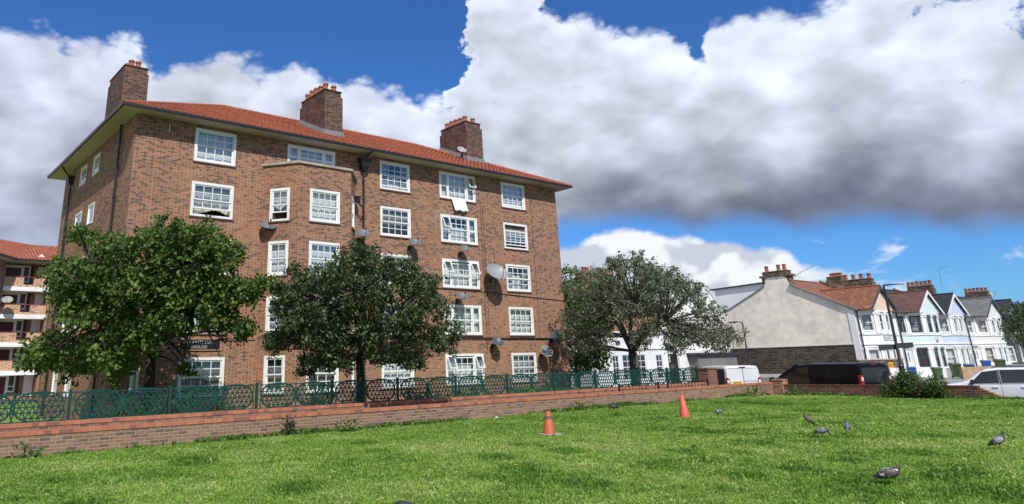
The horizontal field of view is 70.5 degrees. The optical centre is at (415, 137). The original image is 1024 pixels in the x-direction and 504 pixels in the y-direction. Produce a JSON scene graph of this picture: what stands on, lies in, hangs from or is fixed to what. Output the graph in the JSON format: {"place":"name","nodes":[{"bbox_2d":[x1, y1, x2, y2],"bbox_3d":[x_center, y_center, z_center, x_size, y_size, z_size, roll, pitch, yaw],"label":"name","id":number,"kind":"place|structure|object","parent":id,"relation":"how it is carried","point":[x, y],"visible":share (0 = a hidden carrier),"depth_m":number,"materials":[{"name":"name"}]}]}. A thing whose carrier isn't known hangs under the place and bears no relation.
{"place":"outdoors","nodes":[
{"label":"outdoors","id":0,"kind":"place"},
{"bbox_2d":[0,387,601,422],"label":"garden","id":1,"kind":"object","parent":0,"point":[14,419],"depth_m":40.93,"materials":[{"name":"green plant"}]},
{"bbox_2d":[97,395,162,416],"bbox_3d":[-7.693,7.569,19.546,1.912,1.060,1.267,12,-22,-36],"label":"garden shrub","id":2,"kind":"object","parent":1,"relation":"on","point":[135,410],"visible":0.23,"depth_m":19.49,"materials":[{"name":"green plant"}]},
{"bbox_2d":[11,212,280,414],"bbox_3d":[-9.664,6.711,26.286,8.872,8.458,12.395,12,-22,-36],"label":"garden tree","id":3,"kind":"object","parent":1,"relation":"on","point":[172,290],"visible":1,"depth_m":22.79,"materials":[{"name":"green plant"}]},
{"bbox_2d":[171,385,234,412],"bbox_3d":[-6.190,7.893,20.992,2.090,1.239,1.074,12,-22,-36],"label":"garden shrub","id":4,"kind":"object","parent":1,"relation":"on","point":[176,410],"visible":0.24,"depth_m":20.83,"materials":[{"name":"green plant"}]},
{"bbox_2d":[37,60,572,419],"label":"apartment block","id":5,"kind":"structure","parent":1,"relation":"on","point":[316,183],"depth_m":39.09,"materials":[{"name":"brick"}]},
{"bbox_2d":[50,372,57,394],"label":"window","id":6,"kind":"structure","parent":5,"relation":"in","point":[53,388],"depth_m":37.91,"materials":[{"name":"white paint"}]},
{"bbox_2d":[79,163,87,186],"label":"window","id":7,"kind":"structure","parent":5,"relation":"in","point":[84,170],"depth_m":40.48,"materials":[{"name":"white paint"}]},
{"bbox_2d":[86,202,94,225],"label":"window","id":8,"kind":"structure","parent":5,"relation":"in","point":[90,214],"depth_m":37.64,"materials":[{"name":"white paint"}]},
{"bbox_2d":[92,152,100,176],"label":"window","id":9,"kind":"structure","parent":5,"relation":"in","point":[97,158],"depth_m":38.46,"materials":[{"name":"white paint"}]},
{"bbox_2d":[128,366,139,393],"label":"window","id":10,"kind":"structure","parent":5,"relation":"in","point":[132,378],"depth_m":30.45,"materials":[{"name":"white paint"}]},
{"bbox_2d":[178,338,221,350],"bbox_3d":[-9.794,9.405,32.503,2.020,0.545,0.058,12,-22,-36],"label":"name sign","id":11,"kind":"object","parent":5,"relation":"attached to","point":[209,346],"visible":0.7,"depth_m":32.52,"materials":[{"name":"black ceramic"}]},
{"bbox_2d":[176,357,224,399],"bbox_3d":[-9.714,10.845,32.267,2.190,1.775,0.334,12,-22,-36],"label":"window","id":12,"kind":"structure","parent":5,"relation":"in","point":[210,370],"depth_m":32.49,"materials":[{"name":"white paint"}]},
{"bbox_2d":[189,181,233,220],"bbox_3d":[-9.913,3.112,34.737,2.190,1.755,0.335,12,-22,-36],"label":"window","id":13,"kind":"structure","parent":5,"relation":"in","point":[205,197],"depth_m":34.80,"materials":[{"name":"white paint"}]},
{"bbox_2d":[193,128,236,167],"bbox_3d":[-9.979,0.550,35.554,2.190,1.755,0.333,12,-22,-36],"label":"window","id":14,"kind":"structure","parent":5,"relation":"in","point":[212,147],"depth_m":35.61,"materials":[{"name":"white paint"}]},
{"bbox_2d":[262,355,284,394],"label":"window","id":15,"kind":"structure","parent":5,"relation":"in","point":[274,369],"depth_m":33.66,"materials":[{"name":"white paint"}]},
{"bbox_2d":[264,296,285,334],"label":"window","id":16,"kind":"structure","parent":5,"relation":"in","point":[269,324],"depth_m":34.47,"materials":[{"name":"white paint"}]},
{"bbox_2d":[267,240,288,276],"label":"window","id":17,"kind":"structure","parent":5,"relation":"in","point":[277,250],"depth_m":35.30,"materials":[{"name":"white paint"}]},
{"bbox_2d":[268,187,289,222],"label":"window","id":18,"kind":"structure","parent":5,"relation":"in","point":[279,197],"depth_m":36.10,"materials":[{"name":"white paint"}]},
{"bbox_2d":[287,144,334,165],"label":"window","id":19,"kind":"structure","parent":5,"relation":"in","point":[295,152],"depth_m":38.87,"materials":[{"name":"white paint"}]},
{"bbox_2d":[305,366,338,394],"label":"window","id":20,"kind":"structure","parent":5,"relation":"in","point":[322,376],"depth_m":34.38,"materials":[{"name":"white paint"}]},
{"bbox_2d":[308,241,339,276],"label":"window","id":21,"kind":"structure","parent":5,"relation":"in","point":[318,251],"depth_m":36.00,"materials":[{"name":"white paint"}]},
{"bbox_2d":[309,188,340,225],"bbox_3d":[-4.705,3.591,36.721,1.830,1.755,0.332,12,-22,-36],"label":"window","id":22,"kind":"structure","parent":5,"relation":"in","point":[324,204],"depth_m":36.81,"materials":[{"name":"white paint"}]},
{"bbox_2d":[352,196,354,231],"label":"window","id":23,"kind":"structure","parent":5,"relation":"in","point":[353,201],"depth_m":38.78,"materials":[{"name":"white paint"}]},
{"bbox_2d":[355,227,370,240],"bbox_3d":[-2.865,5.252,38.794,0.869,0.672,0.954,-7,-19,17],"label":"satellite dish","id":24,"kind":"object","parent":5,"relation":"attached to","point":[364,233],"visible":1,"depth_m":38.86,"materials":[{"name":"grey paint"}]},
{"bbox_2d":[379,160,410,193],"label":"window","id":25,"kind":"structure","parent":5,"relation":"in","point":[388,182],"depth_m":42.00,"materials":[{"name":"white paint"}]},
{"bbox_2d":[380,206,410,238],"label":"window","id":26,"kind":"structure","parent":5,"relation":"in","point":[408,236],"depth_m":41.14,"materials":[{"name":"white paint"}]},
{"bbox_2d":[381,253,411,285],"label":"window","id":27,"kind":"structure","parent":5,"relation":"in","point":[397,256],"depth_m":40.55,"materials":[{"name":"white paint"}]},
{"bbox_2d":[382,359,413,389],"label":"window","id":28,"kind":"structure","parent":5,"relation":"in","point":[389,373],"depth_m":38.62,"materials":[{"name":"white paint"}]},
{"bbox_2d":[439,171,476,203],"bbox_3d":[2.625,3.123,44.626,2.990,1.755,0.591,12,-22,-36],"label":"window","id":29,"kind":"structure","parent":5,"relation":"in","point":[451,185],"depth_m":44.83,"materials":[{"name":"white paint"}]},
{"bbox_2d":[440,214,478,246],"bbox_3d":[2.664,5.696,43.841,2.990,1.755,0.677,12,-22,-36],"label":"window","id":30,"kind":"structure","parent":5,"relation":"in","point":[449,234],"depth_m":43.99,"materials":[{"name":"white paint"}]},
{"bbox_2d":[451,198,468,211],"bbox_3d":[2.744,4.186,44.219,1.298,0.834,0.200,12,-22,-36],"label":"towel","id":31,"kind":"object","parent":5,"relation":"hanging from","point":[460,204],"visible":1,"depth_m":44.19,"materials":[{"name":"white fabric"}]},
{"bbox_2d":[442,258,480,290],"bbox_3d":[2.757,8.241,42.990,2.990,1.765,0.592,12,-22,-36],"label":"window","id":32,"kind":"structure","parent":5,"relation":"in","point":[464,272],"depth_m":43.19,"materials":[{"name":"white paint"}]},
{"bbox_2d":[444,305,482,335],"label":"window","id":33,"kind":"structure","parent":5,"relation":"in","point":[471,316],"depth_m":42.61,"materials":[{"name":"white paint"}]},
{"bbox_2d":[445,353,485,386],"bbox_3d":[2.865,13.428,41.369,2.990,1.775,0.679,12,-22,-36],"label":"window","id":34,"kind":"structure","parent":5,"relation":"in","point":[476,368],"depth_m":41.61,"materials":[{"name":"white paint"}]},
{"bbox_2d":[487,264,507,282],"bbox_3d":[4.991,8.234,43.745,1.318,1.119,1.218,-8,-19,20],"label":"satellite dish","id":35,"kind":"object","parent":5,"relation":"attached to","point":[497,271],"visible":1,"depth_m":43.95,"materials":[{"name":"grey paint"}]},
{"bbox_2d":[491,337,503,348],"bbox_3d":[4.857,12.265,42.703,0.871,0.673,0.687,-9,-19,21],"label":"satellite dish","id":36,"kind":"object","parent":5,"relation":"attached to","point":[497,341],"visible":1,"depth_m":42.81,"materials":[{"name":"grey metal"}]},
{"bbox_2d":[500,182,525,210],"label":"window","id":37,"kind":"structure","parent":5,"relation":"in","point":[512,198],"depth_m":47.63,"materials":[{"name":"white paint"}]},
{"bbox_2d":[503,222,528,251],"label":"window","id":38,"kind":"structure","parent":5,"relation":"in","point":[504,223],"depth_m":46.73,"materials":[{"name":"white paint"}]},
{"bbox_2d":[506,264,531,292],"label":"window","id":39,"kind":"structure","parent":5,"relation":"in","point":[517,284],"depth_m":46.03,"materials":[{"name":"white paint"}]},
{"bbox_2d":[508,307,535,336],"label":"window","id":40,"kind":"structure","parent":5,"relation":"in","point":[519,317],"depth_m":45.18,"materials":[{"name":"white paint"}]},
{"bbox_2d":[511,353,538,382],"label":"window","id":41,"kind":"structure","parent":5,"relation":"in","point":[521,362],"depth_m":44.40,"materials":[{"name":"white paint"}]},
{"bbox_2d":[540,345,552,357],"bbox_3d":[8.191,13.427,44.888,0.992,0.739,0.765,-10,-20,24],"label":"satellite dish","id":42,"kind":"object","parent":5,"relation":"attached to","point":[546,351],"visible":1,"depth_m":44.96,"materials":[{"name":"paint"}]},
{"bbox_2d":[284,387,337,405],"bbox_3d":[-3.462,8.529,22.920,1.993,0.983,1.142,12,-22,-36],"label":"garden shrub","id":43,"kind":"object","parent":1,"relation":"on","point":[318,399],"visible":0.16,"depth_m":23.20,"materials":[{"name":"green plant"}]},
{"bbox_2d":[0,366,698,423],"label":"lattice fence","id":44,"kind":"object","parent":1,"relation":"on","point":[507,381],"visible":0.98,"depth_m":21.41,"materials":[{"name":"green metal"}]},
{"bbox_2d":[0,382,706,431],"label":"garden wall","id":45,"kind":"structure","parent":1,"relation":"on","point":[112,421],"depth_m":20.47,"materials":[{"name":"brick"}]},
{"bbox_2d":[260,237,467,401],"bbox_3d":[-1.821,6.356,23.958,7.171,6.055,7.543,-1,-18,-2],"label":"garden tree","id":46,"kind":"object","parent":1,"relation":"on","point":[308,322],"visible":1,"depth_m":21.96,"materials":[{"name":"green plant"}]},
{"bbox_2d":[0,394,1023,503],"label":"lawn","id":47,"kind":"structure","parent":0,"point":[606,478],"depth_m":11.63,"materials":[{"name":"green plant"}]},
{"bbox_2d":[1,439,46,458],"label":"weed plant","id":48,"kind":"object","parent":47,"relation":"on","point":[38,451],"visible":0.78,"depth_m":14.93,"materials":[{"name":"green plant"}]},
{"bbox_2d":[280,414,298,435],"bbox_3d":[-3.265,7.543,18.633,0.381,0.625,0.573,-16,-23,39],"label":"weed plant","id":49,"kind":"object","parent":47,"relation":"on","point":[291,424],"visible":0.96,"depth_m":18.64,"materials":[{"name":"green plant"}]},
{"bbox_2d":[336,415,367,431],"bbox_3d":[-1.716,7.853,19.521,0.886,0.516,0.731,2,-18,-11],"label":"weed plant","id":50,"kind":"object","parent":47,"relation":"on","point":[348,428],"visible":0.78,"depth_m":19.43,"materials":[{"name":"green plant"}]},
{"bbox_2d":[13,391,1023,457],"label":"weeds","id":51,"kind":"object","parent":47,"relation":"on","point":[323,429],"visible":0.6,"depth_m":21.12,"materials":[{"name":"green plant"}]},
{"bbox_2d":[537,411,561,435],"bbox_3d":[3.230,6.910,17.300,0.432,0.540,0.412,10,-21,-32],"label":"traffic cone","id":52,"kind":"object","parent":47,"relation":"on","point":[549,428],"visible":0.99,"depth_m":17.19,"materials":[{"name":"orange plastic"}]},
{"bbox_2d":[680,395,689,417],"bbox_3d":[7.925,7.957,21.166,0.380,0.650,0.380,-13,-22,27],"label":"traffic cone","id":53,"kind":"object","parent":47,"relation":"on","point":[684,412],"visible":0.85,"depth_m":21.06,"materials":[{"name":"orange plastic"}]},
{"bbox_2d":[742,385,768,396],"bbox_3d":[15.006,11.255,31.617,1.600,0.663,0.803,12,-22,-36],"label":"weed plant","id":54,"kind":"object","parent":47,"relation":"on","point":[753,393],"visible":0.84,"depth_m":31.59,"materials":[{"name":"green plant"}]},
{"bbox_2d":[812,427,830,435],"bbox_3d":[8.421,6.130,14.848,0.348,0.220,0.145,-9,-19,21],"label":"pigeon","id":55,"kind":"object","parent":47,"relation":"on","point":[822,430],"visible":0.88,"depth_m":14.81,"materials":[{"name":"grey"}]},
{"bbox_2d":[872,465,901,478],"bbox_3d":[6.202,4.397,9.405,0.373,0.182,0.163,-9,-19,23],"label":"pigeon","id":56,"kind":"object","parent":47,"relation":"on","point":[888,472],"visible":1,"depth_m":9.36,"materials":[{"name":"grey"}]},
{"bbox_2d":[874,367,950,398],"bbox_3d":[19.167,9.497,27.646,1.565,1.301,2.620,12,-22,-36],"label":"bush","id":57,"kind":"object","parent":47,"relation":"on","point":[905,390],"visible":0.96,"depth_m":27.54,"materials":[{"name":"green plant"}]},
{"bbox_2d":[987,431,1004,450],"bbox_3d":[10.133,5.281,12.457,0.308,0.317,0.145,-11,-20,27],"label":"pigeon","id":58,"kind":"object","parent":47,"relation":"on","point":[999,440],"visible":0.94,"depth_m":12.42,"materials":[{"name":"grey"}]},
{"bbox_2d":[0,0,1023,302],"label":"sky","id":59,"kind":"structure","parent":0,"point":[722,141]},
{"bbox_2d":[566,267,670,386],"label":"corner house","id":60,"kind":"structure","parent":0,"point":[654,356],"depth_m":65.75,"materials":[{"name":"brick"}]},
{"bbox_2d":[621,353,647,380],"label":"window","id":61,"kind":"structure","parent":60,"relation":"in","point":[626,354],"depth_m":65.15,"materials":[{"name":"white paint"}]},
{"bbox_2d":[655,353,664,378],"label":"window","id":62,"kind":"structure","parent":60,"relation":"in","point":[661,354],"depth_m":66.97,"materials":[{"name":"white paint"}]},
{"bbox_2d":[635,280,729,380],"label":"gabled house","id":63,"kind":"structure","parent":0,"point":[711,296],"depth_m":76.11,"materials":[{"name":"white paint"}]},
{"bbox_2d":[695,367,718,385],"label":"brick pier","id":64,"kind":"structure","parent":0,"point":[710,374],"depth_m":33.17,"materials":[{"name":"brown brick"}]},
{"bbox_2d":[759,364,1023,382],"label":"pavement","id":65,"kind":"structure","parent":0,"point":[765,378],"depth_m":64.52,"materials":[{"name":"concrete"}]},
{"bbox_2d":[855,358,904,369],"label":"forecourt wall","id":66,"kind":"structure","parent":65,"relation":"on","point":[892,363],"depth_m":66.07,"materials":[{"name":"brick"}]},
{"bbox_2d":[878,284,913,376],"bbox_3d":[39.123,15.946,58.457,2.778,7.789,0.944,-5,-18,10],"label":"lamp post","id":67,"kind":"object","parent":65,"relation":"on","point":[896,346],"visible":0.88,"depth_m":58.33,"materials":[{"name":"black metal"}]},
{"bbox_2d":[888,367,947,377],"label":"forecourt wall","id":68,"kind":"structure","parent":65,"relation":"on","point":[926,370],"depth_m":64.38,"materials":[{"name":"white paint"}]},
{"bbox_2d":[930,367,942,379],"bbox_3d":[43.703,19.786,59.877,0.640,1.088,0.875,-5,-18,12],"label":"wheelie bin","id":69,"kind":"object","parent":65,"relation":"on","point":[939,370],"visible":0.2,"depth_m":59.60,"materials":[{"name":"green plastic"}]},
{"bbox_2d":[948,363,960,377],"bbox_3d":[46.720,20.145,61.845,0.736,1.251,1.006,-7,-18,16],"label":"wheelie bin","id":70,"kind":"object","parent":65,"relation":"on","point":[954,369],"visible":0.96,"depth_m":61.57,"materials":[{"name":"green plastic"}]},
{"bbox_2d":[958,366,993,378],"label":"forecourt wall","id":71,"kind":"structure","parent":65,"relation":"on","point":[967,372],"depth_m":60.36,"materials":[{"name":"beige brick"}]},
{"bbox_2d":[996,300,1023,348],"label":"street tree","id":72,"kind":"object","parent":65,"relation":"on","point":[1015,318],"visible":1,"depth_m":78.39,"materials":[{"name":"green plant"}]},
{"label":"ground","id":73,"kind":"structure","parent":0,"visible":0},
{"bbox_2d":[0,239,56,400],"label":"balcony block","id":74,"kind":"structure","parent":73,"relation":"on","point":[23,314],"depth_m":72.33,"materials":[{"name":"brick"}]},
{"bbox_2d":[0,375,15,398],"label":"door","id":75,"kind":"structure","parent":74,"relation":"in","point":[4,380],"depth_m":70.57,"materials":[{"name":"red paint"}]},
{"bbox_2d":[0,347,19,363],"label":"door","id":76,"kind":"structure","parent":74,"relation":"in","point":[6,353],"depth_m":71.33,"materials":[{"name":"red paint"}]},
{"bbox_2d":[0,319,23,336],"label":"door","id":77,"kind":"structure","parent":74,"relation":"in","point":[5,325],"depth_m":72.06,"materials":[{"name":"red paint"}]},
{"bbox_2d":[0,292,26,309],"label":"door","id":78,"kind":"structure","parent":74,"relation":"in","point":[16,296],"depth_m":72.97,"materials":[{"name":"red paint"}]},
{"bbox_2d":[2,265,30,285],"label":"door","id":79,"kind":"structure","parent":74,"relation":"in","point":[10,270],"depth_m":73.65,"materials":[{"name":"red paint"}]},
{"bbox_2d":[22,375,33,395],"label":"cupboard door","id":80,"kind":"structure","parent":74,"relation":"in","point":[28,379],"depth_m":71.71,"materials":[{"name":"white paint"}]},
{"bbox_2d":[30,320,40,331],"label":"cupboard door","id":81,"kind":"structure","parent":74,"relation":"in","point":[35,324],"depth_m":73.45,"materials":[{"name":"white paint"}]},
{"bbox_2d":[34,293,43,304],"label":"cupboard door","id":82,"kind":"structure","parent":74,"relation":"in","point":[39,298],"depth_m":74.24,"materials":[{"name":"white paint"}]},
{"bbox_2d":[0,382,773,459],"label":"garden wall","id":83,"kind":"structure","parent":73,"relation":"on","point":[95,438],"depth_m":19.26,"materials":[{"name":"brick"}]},
{"bbox_2d":[677,348,719,382],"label":"yard wall","id":84,"kind":"structure","parent":73,"relation":"on","point":[683,361],"depth_m":67.76,"materials":[{"name":"paint"}]},
{"bbox_2d":[668,352,739,382],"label":"garage","id":85,"kind":"structure","parent":73,"relation":"on","point":[698,360],"depth_m":68.81,"materials":[{"name":"stone"}]},
{"bbox_2d":[709,264,908,373],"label":"terraced house","id":86,"kind":"structure","parent":73,"relation":"on","point":[786,318],"depth_m":76.91,"materials":[{"name":"white paint"}]},
{"bbox_2d":[860,313,875,331],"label":"window","id":87,"kind":"structure","parent":86,"relation":"in","point":[867,321],"depth_m":72.58,"materials":[{"name":"white paint"}]},
{"bbox_2d":[867,348,880,358],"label":"window","id":88,"kind":"structure","parent":86,"relation":"in","point":[873,353],"depth_m":71.64,"materials":[{"name":"white paint"}]},
{"bbox_2d":[825,272,948,368],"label":"terraced house","id":89,"kind":"structure","parent":73,"relation":"on","point":[916,308],"depth_m":80.14,"materials":[{"name":"paint"}]},
{"bbox_2d":[905,348,914,366],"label":"door","id":90,"kind":"structure","parent":89,"relation":"in","point":[908,350],"depth_m":78.32,"materials":[{"name":"white paint"}]},
{"bbox_2d":[909,316,922,331],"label":"window","id":91,"kind":"structure","parent":89,"relation":"in","point":[915,322],"depth_m":79.88,"materials":[{"name":"glass"}]},
{"bbox_2d":[916,348,930,366],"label":"window","id":92,"kind":"structure","parent":89,"relation":"in","point":[927,357],"depth_m":78.63,"materials":[{"name":"paint"}]},
{"bbox_2d":[783,384,1001,397],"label":"street wall","id":93,"kind":"structure","parent":73,"relation":"on","point":[970,391],"depth_m":29.46,"materials":[{"name":"red brick"}]},
{"bbox_2d":[834,280,977,366],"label":"terraced house","id":94,"kind":"structure","parent":73,"relation":"on","point":[956,342],"depth_m":85.48,"materials":[{"name":"white paint"}]},
{"bbox_2d":[938,317,950,332],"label":"window","id":95,"kind":"structure","parent":94,"relation":"in","point":[945,328],"depth_m":84.91,"materials":[{"name":"white glass"}]},
{"bbox_2d":[946,347,957,362],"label":"window","id":96,"kind":"structure","parent":94,"relation":"in","point":[952,358],"depth_m":83.86,"materials":[{"name":"white paint"}]},
{"bbox_2d":[959,297,1011,365],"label":"terraced house","id":97,"kind":"structure","parent":73,"relation":"on","point":[983,322],"depth_m":92.81,"materials":[{"name":"white paint"}]},
{"bbox_2d":[973,345,981,364],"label":"door","id":98,"kind":"structure","parent":97,"relation":"in","point":[976,349],"depth_m":91.16,"materials":[{"name":"white paint"}]},
{"bbox_2d":[976,319,988,333],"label":"window","id":99,"kind":"structure","parent":97,"relation":"in","point":[983,328],"depth_m":92.92,"materials":[{"name":"white paint"}]},
{"bbox_2d":[984,347,995,362],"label":"window","id":100,"kind":"structure","parent":97,"relation":"in","point":[990,355],"depth_m":91.88,"materials":[{"name":"white paint"}]},
{"bbox_2d":[956,287,1023,363],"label":"terraced house","id":101,"kind":"structure","parent":73,"relation":"on","point":[1016,351],"depth_m":98.55,"materials":[{"name":"white paint"}]},
{"bbox_2d":[1008,346,1017,361],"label":"window","id":102,"kind":"structure","parent":101,"relation":"in","point":[1011,349],"depth_m":96.76,"materials":[{"name":"white paint"}]},
{"label":"road","id":103,"kind":"structure","parent":0,"visible":0},
{"bbox_2d":[561,263,616,386],"bbox_3d":[12.465,14.404,53.881,5.012,9.946,10.103,-6,-18,14],"label":"garden tree","id":104,"kind":"object","parent":103,"relation":"on","point":[596,357],"visible":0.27,"depth_m":51.71,"materials":[{"name":"green plant"}]},
{"bbox_2d":[553,249,750,385],"bbox_3d":[14.171,11.415,43.871,11.650,9.468,14.102,-7,-18,16],"label":"garden tree","id":105,"kind":"object","parent":103,"relation":"on","point":[663,311],"visible":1,"depth_m":40.77,"materials":[{"name":"green plant"}]},
{"bbox_2d":[691,365,761,384],"bbox_3d":[15.829,12.769,36.802,2.230,1.988,4.540,0,-18,-4],"label":"white van","id":106,"kind":"object","parent":103,"relation":"on","point":[733,374],"visible":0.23,"depth_m":34.93,"materials":[{"name":"paint"}]},
{"bbox_2d":[771,379,787,394],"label":"brick pier","id":107,"kind":"structure","parent":103,"relation":"on","point":[778,386],"depth_m":32.48,"materials":[{"name":"brown brick"}]},
{"bbox_2d":[769,362,892,390],"bbox_3d":[18.706,11.432,32.997,2.290,1.958,5.840,5,-19,-20],"label":"black van","id":108,"kind":"object","parent":103,"relation":"on","point":[867,373],"visible":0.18,"depth_m":31.25,"materials":[{"name":"paint"}]},
{"bbox_2d":[947,365,1023,397],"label":"white car","id":109,"kind":"object","parent":103,"relation":"on","point":[1006,381],"visible":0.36,"depth_m":29.90,"materials":[{"name":"paint"}]},
{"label":"soil bed","id":110,"kind":"structure","parent":0,"visible":0},
{"bbox_2d":[618,382,659,391],"bbox_3d":[9.138,10.254,29.182,2.670,0.470,0.060,12,-22,-36],"label":"spiked railing","id":111,"kind":"object","parent":110,"relation":"on","point":[657,383],"visible":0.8,"depth_m":29.18,"materials":[{"name":"metal"}]},
{"bbox_2d":[666,379,708,387],"bbox_3d":[11.908,10.830,31.208,3.090,0.470,0.060,12,-22,-36],"label":"spiked railing","id":112,"kind":"object","parent":110,"relation":"on","point":[667,382],"visible":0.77,"depth_m":31.20,"materials":[{"name":"metal"}]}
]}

